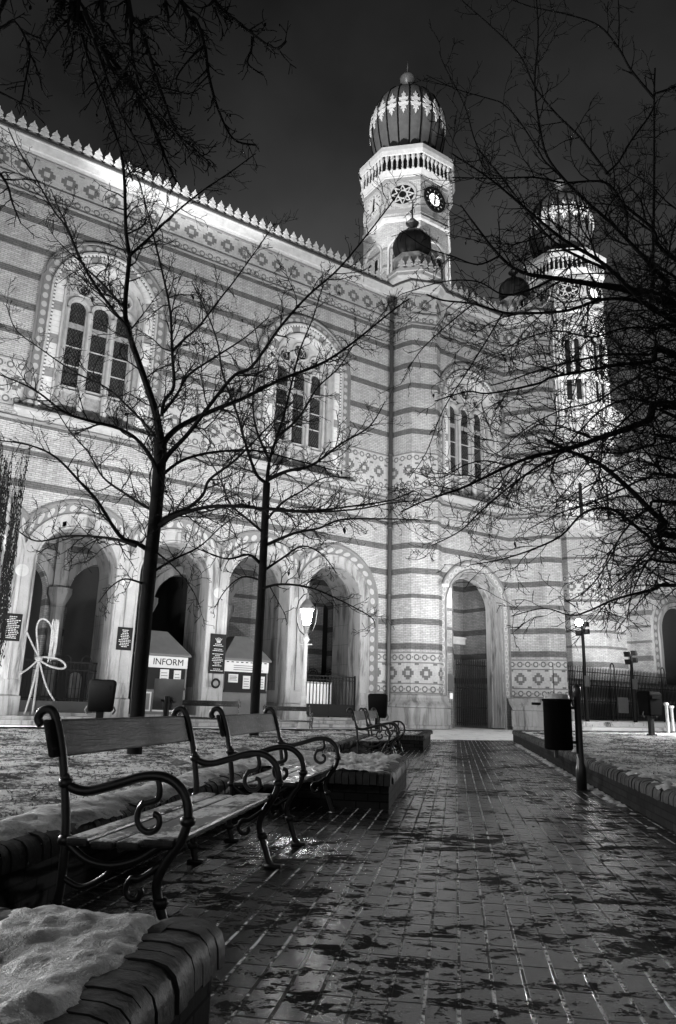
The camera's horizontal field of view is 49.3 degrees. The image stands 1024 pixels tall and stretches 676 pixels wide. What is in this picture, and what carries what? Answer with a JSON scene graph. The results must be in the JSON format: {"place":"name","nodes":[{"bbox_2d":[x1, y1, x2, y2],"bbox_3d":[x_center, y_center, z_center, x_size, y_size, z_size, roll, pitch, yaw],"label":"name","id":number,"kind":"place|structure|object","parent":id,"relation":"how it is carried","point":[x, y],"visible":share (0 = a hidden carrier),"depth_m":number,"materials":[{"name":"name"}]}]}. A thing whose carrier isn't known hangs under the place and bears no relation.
{"place":"outdoors","nodes":[
{"label":"outdoors","id":0,"kind":"place"},
{"bbox_2d":[65,672,81,701],"bbox_3d":[-12.715,8.596,35.386,0.600,1.750,0.160,11,-17,-32],"label":"gravestone","id":1,"kind":"object","parent":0,"point":[73,686],"visible":0.6,"depth_m":35.36,"materials":[{"name":"stone"}]},
{"bbox_2d":[0,728,421,819],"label":"lawn","id":2,"kind":"structure","parent":0,"point":[8,808],"depth_m":8.39,"materials":[{"name":"grey plant"}]},
{"bbox_2d":[0,762,261,840],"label":"snow","id":3,"kind":"structure","parent":2,"relation":"on","point":[84,810],"depth_m":4.39,"materials":[{"name":"white snow"}]},
{"bbox_2d":[0,75,432,754],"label":"bare tree","id":4,"kind":"object","parent":2,"relation":"on","point":[158,455],"visible":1,"depth_m":10.50,"materials":[{"name":"black plant"}]},
{"bbox_2d":[170,747,401,773],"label":"snow","id":5,"kind":"structure","parent":2,"relation":"on","point":[368,762],"depth_m":8.79,"materials":[{"name":"white snow"}]},
{"bbox_2d":[171,251,441,735],"bbox_3d":[-1.046,-1.255,17.724,6.751,12.965,3.684,2,-15,0],"label":"bare tree","id":6,"kind":"object","parent":2,"relation":"on","point":[261,561],"visible":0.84,"depth_m":17.24,"materials":[{"name":"black plant"}]},
{"bbox_2d":[0,725,512,740],"bbox_3d":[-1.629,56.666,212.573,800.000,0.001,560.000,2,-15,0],"label":"ground","id":7,"kind":"structure","parent":0,"point":[462,733],"depth_m":29.95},
{"bbox_2d":[84,679,116,717],"bbox_3d":[-5.907,4.883,18.308,0.759,1.400,0.549,5,-15,-14],"label":"litter bin","id":8,"kind":"object","parent":7,"relation":"on","point":[101,695],"visible":0.75,"depth_m":18.17,"materials":[{"name":"black plastic"}]},
{"bbox_2d":[0,0,295,238],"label":"overhanging tree","id":9,"kind":"object","parent":7,"relation":"on","point":[78,18],"visible":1,"depth_m":6.23,"materials":[{"name":"black plant"}]},
{"bbox_2d":[152,678,183,715],"bbox_3d":[-4.697,5.387,20.235,0.800,1.570,0.304,5,-15,-11],"label":"tilted sign","id":10,"kind":"object","parent":7,"relation":"on","point":[167,695],"visible":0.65,"depth_m":20.38,"materials":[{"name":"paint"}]},
{"bbox_2d":[178,699,240,719],"bbox_3d":[-3.775,5.963,21.576,1.800,0.972,0.795,3,-15,-6],"label":"park bench","id":11,"kind":"object","parent":7,"relation":"on","point":[212,703],"visible":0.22,"depth_m":21.91,"materials":[{"name":"grey wood"}]},
{"bbox_2d":[0,726,432,1023],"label":"planter wall","id":12,"kind":"structure","parent":7,"relation":"on","point":[165,971],"depth_m":3.28,"materials":[{"name":"brick"}]},
{"bbox_2d":[0,904,159,1023],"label":"snow","id":13,"kind":"structure","parent":12,"relation":"on","point":[54,958],"depth_m":1.91,"materials":[{"name":"white snow"}]},
{"bbox_2d":[222,636,271,714],"bbox_3d":[-4.562,7.370,33.164,2.400,3.450,2.000,11,-17,-32],"label":"ticket kiosk","id":14,"kind":"object","parent":7,"relation":"on","point":[237,675],"visible":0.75,"depth_m":32.33,"materials":[{"name":"grey wood"}]},
{"bbox_2d":[224,671,266,690],"bbox_3d":[-4.070,7.448,32.383,2.040,0.790,0.040,11,-17,-32],"label":"window","id":15,"kind":"structure","parent":14,"relation":"in","point":[227,685],"depth_m":32.19,"materials":[{"name":"grey glass"}]},
{"bbox_2d":[0,106,574,729],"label":"synagogue","id":16,"kind":"structure","parent":7,"relation":"on","point":[496,680],"depth_m":36.20,"materials":[{"name":"brick"}]},
{"bbox_2d":[0,613,22,640],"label":"plaque","id":17,"kind":"object","parent":16,"relation":"attached to","point":[14,622],"visible":0.84,"depth_m":27.29,"materials":[{"name":"black metal"}]},
{"bbox_2d":[0,437,31,666],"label":"weeping shrub","id":18,"kind":"object","parent":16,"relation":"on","point":[10,558],"visible":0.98,"depth_m":26.69,"materials":[{"name":"black plant"}]},
{"bbox_2d":[19,618,66,714],"bbox_3d":[-10.958,5.726,27.425,1.654,3.521,0.266,11,-17,-32],"label":"rope bow","id":19,"kind":"object","parent":16,"relation":"hanging from","point":[53,640],"visible":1,"depth_m":27.41,"materials":[{"name":"white fabric"}]},
{"bbox_2d":[19,653,97,712],"bbox_3d":[-11.120,6.724,28.997,3.100,2.224,0.240,11,-17,-32],"label":"iron fence","id":20,"kind":"object","parent":16,"relation":"on","point":[69,706],"visible":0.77,"depth_m":28.97,"materials":[{"name":"grey metal"}]},
{"bbox_2d":[12,242,167,445],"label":"window","id":21,"kind":"structure","parent":16,"relation":"in","point":[67,317],"depth_m":31.78,"materials":[{"name":"stone"}]},
{"bbox_2d":[116,627,132,650],"bbox_3d":[-8.562,5.081,29.544,0.600,0.900,0.068,11,-17,-32],"label":"plaque","id":22,"kind":"object","parent":16,"relation":"attached to","point":[124,638],"visible":1,"depth_m":29.52,"materials":[{"name":"black metal"}]},
{"bbox_2d":[128,630,190,714],"bbox_3d":[-7.790,6.753,31.063,2.460,3.400,2.000,11,-17,-32],"label":"information kiosk","id":23,"kind":"object","parent":16,"relation":"on","point":[169,655],"visible":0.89,"depth_m":30.52,"materials":[{"name":"grey wood"}]},
{"bbox_2d":[145,692,151,710],"bbox_3d":[-7.844,7.628,29.671,0.600,0.760,0.080,11,-17,-32],"label":"door panel","id":24,"kind":"structure","parent":23,"relation":"in","point":[148,694],"depth_m":29.74,"materials":[{"name":"white ceramic"}]},
{"bbox_2d":[147,667,184,686],"bbox_3d":[-7.297,6.807,30.288,2.100,0.790,0.040,11,-17,-32],"label":"window","id":25,"kind":"structure","parent":23,"relation":"in","point":[153,672],"depth_m":30.21,"materials":[{"name":"grey glass"}]},
{"bbox_2d":[211,678,219,688],"bbox_3d":[-5.189,7.275,31.271,0.428,0.429,0.087,11,-17,-32],"label":"wreath","id":26,"kind":"object","parent":16,"relation":"attached to","point":[213,680],"visible":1,"depth_m":31.23,"materials":[{"name":"paint"}]},
{"bbox_2d":[208,633,226,673],"bbox_3d":[-5.176,6.088,31.654,0.720,1.670,0.081,11,-17,-32],"label":"plaque","id":27,"kind":"object","parent":16,"relation":"attached to","point":[217,653],"visible":1,"depth_m":31.63,"materials":[{"name":"black metal"}]},
{"bbox_2d":[244,314,355,488],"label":"window","id":28,"kind":"structure","parent":16,"relation":"in","point":[338,383],"depth_m":37.63,"materials":[{"name":"stone"}]},
{"bbox_2d":[306,681,331,703],"bbox_3d":[-1.139,8.951,36.064,2.000,1.250,0.100,11,-17,-32],"label":"lit panel","id":29,"kind":"object","parent":16,"relation":"attached to","point":[314,695],"visible":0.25,"depth_m":36.14,"materials":[{"name":"white"}]},
{"bbox_2d":[307,668,331,681],"bbox_3d":[-1.954,9.139,37.538,4.515,2.389,0.060,11,-17,-32],"label":"iron fence","id":30,"kind":"object","parent":16,"relation":"on","point":[317,673],"visible":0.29,"depth_m":38.27,"materials":[{"name":"black metal"}]},
{"bbox_2d":[306,675,355,716],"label":"iron gate","id":31,"kind":"structure","parent":16,"relation":"attached to","point":[327,710],"depth_m":34.68,"materials":[{"name":"black metal"}]},
{"bbox_2d":[439,362,513,514],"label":"window","id":32,"kind":"structure","parent":16,"relation":"in","point":[451,436],"depth_m":41.77,"materials":[{"name":"glass"}]},
{"bbox_2d":[263,704,313,728],"bbox_3d":[-1.810,7.501,26.758,1.800,0.972,0.795,5,-15,-12],"label":"park bench","id":33,"kind":"object","parent":7,"relation":"on","point":[287,708],"visible":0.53,"depth_m":27.04,"materials":[{"name":"grey wood"}]},
{"bbox_2d":[296,593,317,728],"bbox_3d":[-1.291,5.828,28.957,0.640,5.322,0.639,-13,-20,43],"label":"street lamp","id":34,"kind":"object","parent":7,"relation":"on","point":[305,608],"visible":0.96,"depth_m":29.09,"materials":[{"name":"metal"}]},
{"bbox_2d":[368,693,388,728],"bbox_3d":[1.325,6.786,24.583,0.759,1.400,0.549,0,-15,6],"label":"litter bin","id":35,"kind":"object","parent":7,"relation":"on","point":[378,703],"visible":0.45,"depth_m":24.45,"materials":[{"name":"black plastic"}]},
{"bbox_2d":[359,62,454,727],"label":"onion dome tower","id":36,"kind":"structure","parent":7,"relation":"on","point":[402,134],"depth_m":46.34,"materials":[{"name":"stone"}]},
{"bbox_2d":[364,245,382,279],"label":"belfry window","id":37,"kind":"structure","parent":36,"relation":"in","point":[378,263],"depth_m":45.39,"materials":[{"name":"white stone"}]},
{"bbox_2d":[387,239,394,274],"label":"belfry window","id":38,"kind":"structure","parent":36,"relation":"in","point":[390,244],"depth_m":44.61,"materials":[{"name":"white stone"}]},
{"bbox_2d":[431,240,446,285],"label":"belfry window","id":39,"kind":"structure","parent":36,"relation":"in","point":[444,272],"depth_m":45.18,"materials":[{"name":"white stone"}]},
{"bbox_2d":[448,256,450,283],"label":"belfry window","id":40,"kind":"structure","parent":36,"relation":"in","point":[449,275],"depth_m":45.93,"materials":[{"name":"white stone"}]},
{"bbox_2d":[523,175,628,681],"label":"onion dome tower","id":41,"kind":"structure","parent":7,"relation":"on","point":[602,650],"depth_m":51.82,"materials":[{"name":"white stone"}]},
{"bbox_2d":[552,335,558,440],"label":"belfry window","id":42,"kind":"structure","parent":41,"relation":"in","point":[552,335],"depth_m":53.89,"materials":[{"name":"white stone"}]},
{"bbox_2d":[558,325,590,438],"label":"belfry window","id":43,"kind":"structure","parent":41,"relation":"in","point":[576,343],"depth_m":53.46,"materials":[{"name":"white stone"}]},
{"bbox_2d":[578,483,583,517],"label":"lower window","id":44,"kind":"structure","parent":41,"relation":"in","point":[579,485],"depth_m":51.33,"materials":[{"name":"grey glass"}]},
{"bbox_2d":[589,328,611,445],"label":"belfry window","id":45,"kind":"structure","parent":41,"relation":"in","point":[593,346],"depth_m":53.83,"materials":[{"name":"white stone"}]},
{"bbox_2d":[512,730,675,831],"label":"planter wall","id":46,"kind":"structure","parent":7,"relation":"on","point":[644,796],"depth_m":8.62,"materials":[{"name":"brick"}]},
{"bbox_2d":[572,749,675,789],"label":"snow","id":47,"kind":"structure","parent":46,"relation":"on","point":[666,785],"depth_m":7.86,"materials":[{"name":"white snow"}]},
{"bbox_2d":[572,721,675,730],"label":"forecourt step","id":48,"kind":"object","parent":7,"relation":"on","point":[611,726],"visible":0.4,"depth_m":38.62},
{"bbox_2d":[574,619,589,721],"bbox_3d":[13.181,8.468,39.515,0.507,5.370,1.256,-10,-19,38],"label":"floodlight pole","id":49,"kind":"object","parent":48,"relation":"on","point":[586,680],"visible":0.88,"depth_m":39.59,"materials":[{"name":"metal"}]},
{"bbox_2d":[623,650,637,721],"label":"floodlight pole","id":50,"kind":"object","parent":48,"relation":"on","point":[630,661],"visible":0.94,"depth_m":41.67,"materials":[{"name":"metal"}]},
{"bbox_2d":[611,406,675,684],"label":"entrance building","id":51,"kind":"structure","parent":7,"relation":"on","point":[654,644],"depth_m":51.34,"materials":[{"name":"brick"}]},
{"bbox_2d":[663,702,669,732],"bbox_3d":[12.957,8.239,28.953,0.216,1.450,0.205,2,-15,0],"label":"bollard","id":52,"kind":"object","parent":7,"relation":"on","point":[667,716],"visible":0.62,"depth_m":28.95,"materials":[{"name":"white metal"}]},
{"bbox_2d":[669,706,674,730],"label":"bollard","id":53,"kind":"object","parent":7,"relation":"on","point":[672,718],"visible":0.62,"depth_m":29.91,"materials":[{"name":"white metal"}]},
{"bbox_2d":[0,0,675,462],"label":"sky","id":54,"kind":"structure","parent":0,"point":[310,125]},
{"bbox_2d":[42,740,675,1023],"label":"brick path","id":55,"kind":"structure","parent":0,"point":[426,898],"depth_m":3.85,"materials":[{"name":"grey brick"}]},
{"bbox_2d":[34,705,283,919],"bbox_3d":[-0.866,1.553,3.966,0.794,0.972,1.800,-1,-15,9],"label":"park bench","id":56,"kind":"object","parent":55,"relation":"on","point":[172,828],"visible":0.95,"depth_m":3.37,"materials":[{"name":"grey wood"}]},
{"bbox_2d":[209,706,340,845],"bbox_3d":[-0.489,2.181,6.324,0.795,0.972,1.800,-1,-15,9],"label":"park bench","id":57,"kind":"object","parent":55,"relation":"on","point":[294,778],"visible":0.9,"depth_m":5.82,"materials":[{"name":"grey wood"}]},
{"bbox_2d":[346,707,398,754],"bbox_3d":[0.653,4.085,13.467,0.795,0.972,1.800,-1,-15,9],"label":"park bench","id":58,"kind":"object","parent":55,"relation":"on","point":[358,715],"visible":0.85,"depth_m":12.76,"materials":[{"name":"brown wood"}]},
{"bbox_2d":[362,707,405,753],"bbox_3d":[0.989,4.645,15.568,0.795,0.972,1.800,-1,-15,9],"label":"park bench","id":59,"kind":"object","parent":55,"relation":"on","point":[371,714],"visible":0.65,"depth_m":15.42,"materials":[{"name":"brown wood"}]},
{"bbox_2d":[531,685,586,789],"bbox_3d":[2.973,3.017,9.931,0.395,1.360,0.634,28,-30,-59],"label":"pole bin","id":60,"kind":"object","parent":55,"relation":"on","point":[557,720],"visible":0.98,"depth_m":9.84,"materials":[{"name":"black metal"}]},
{"bbox_2d":[544,693,569,698],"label":"snow","id":61,"kind":"structure","parent":60,"relation":"on","point":[555,696],"depth_m":9.93,"materials":[{"name":"white snow"}]},
{"bbox_2d":[552,895,571,898],"bbox_3d":[1.234,2.125,4.062,0.108,0.023,0.066,-1,-15,9],"label":"paving brick","id":62,"kind":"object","parent":55,"relation":"on","point":[562,896],"depth_m":4.05,"materials":[{"name":"grey brick"}]},
{"bbox_2d":[515,744,635,813],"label":"snow","id":63,"kind":"structure","parent":55,"relation":"on","point":[609,799],"depth_m":11.22,"materials":[{"name":"white snow"}]},
{"bbox_2d":[524,731,675,785],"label":"lawn","id":64,"kind":"structure","parent":0,"point":[661,759],"depth_m":14.71,"materials":[{"name":"grey plant"}]},
{"bbox_2d":[366,0,675,650],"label":"bare tree","id":65,"kind":"object","parent":64,"relation":"on","point":[664,298],"visible":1,"depth_m":9.47,"materials":[{"name":"black plant"}]},
{"bbox_2d":[636,691,661,735],"bbox_3d":[10.257,6.607,24.181,0.759,1.400,0.549,10,-17,-28],"label":"litter bin","id":66,"kind":"object","parent":64,"relation":"on","point":[649,705],"visible":0.95,"depth_m":24.06,"materials":[{"name":"black plastic"}]},
{"bbox_2d":[582,720,675,722],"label":"forecourt","id":67,"kind":"structure","parent":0,"point":[626,721],"depth_m":42.76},
{"bbox_2d":[552,663,675,721],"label":"security fence","id":68,"kind":"object","parent":67,"relation":"on","point":[621,705],"visible":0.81,"depth_m":41.44,"materials":[{"name":"metal"}]}
]}

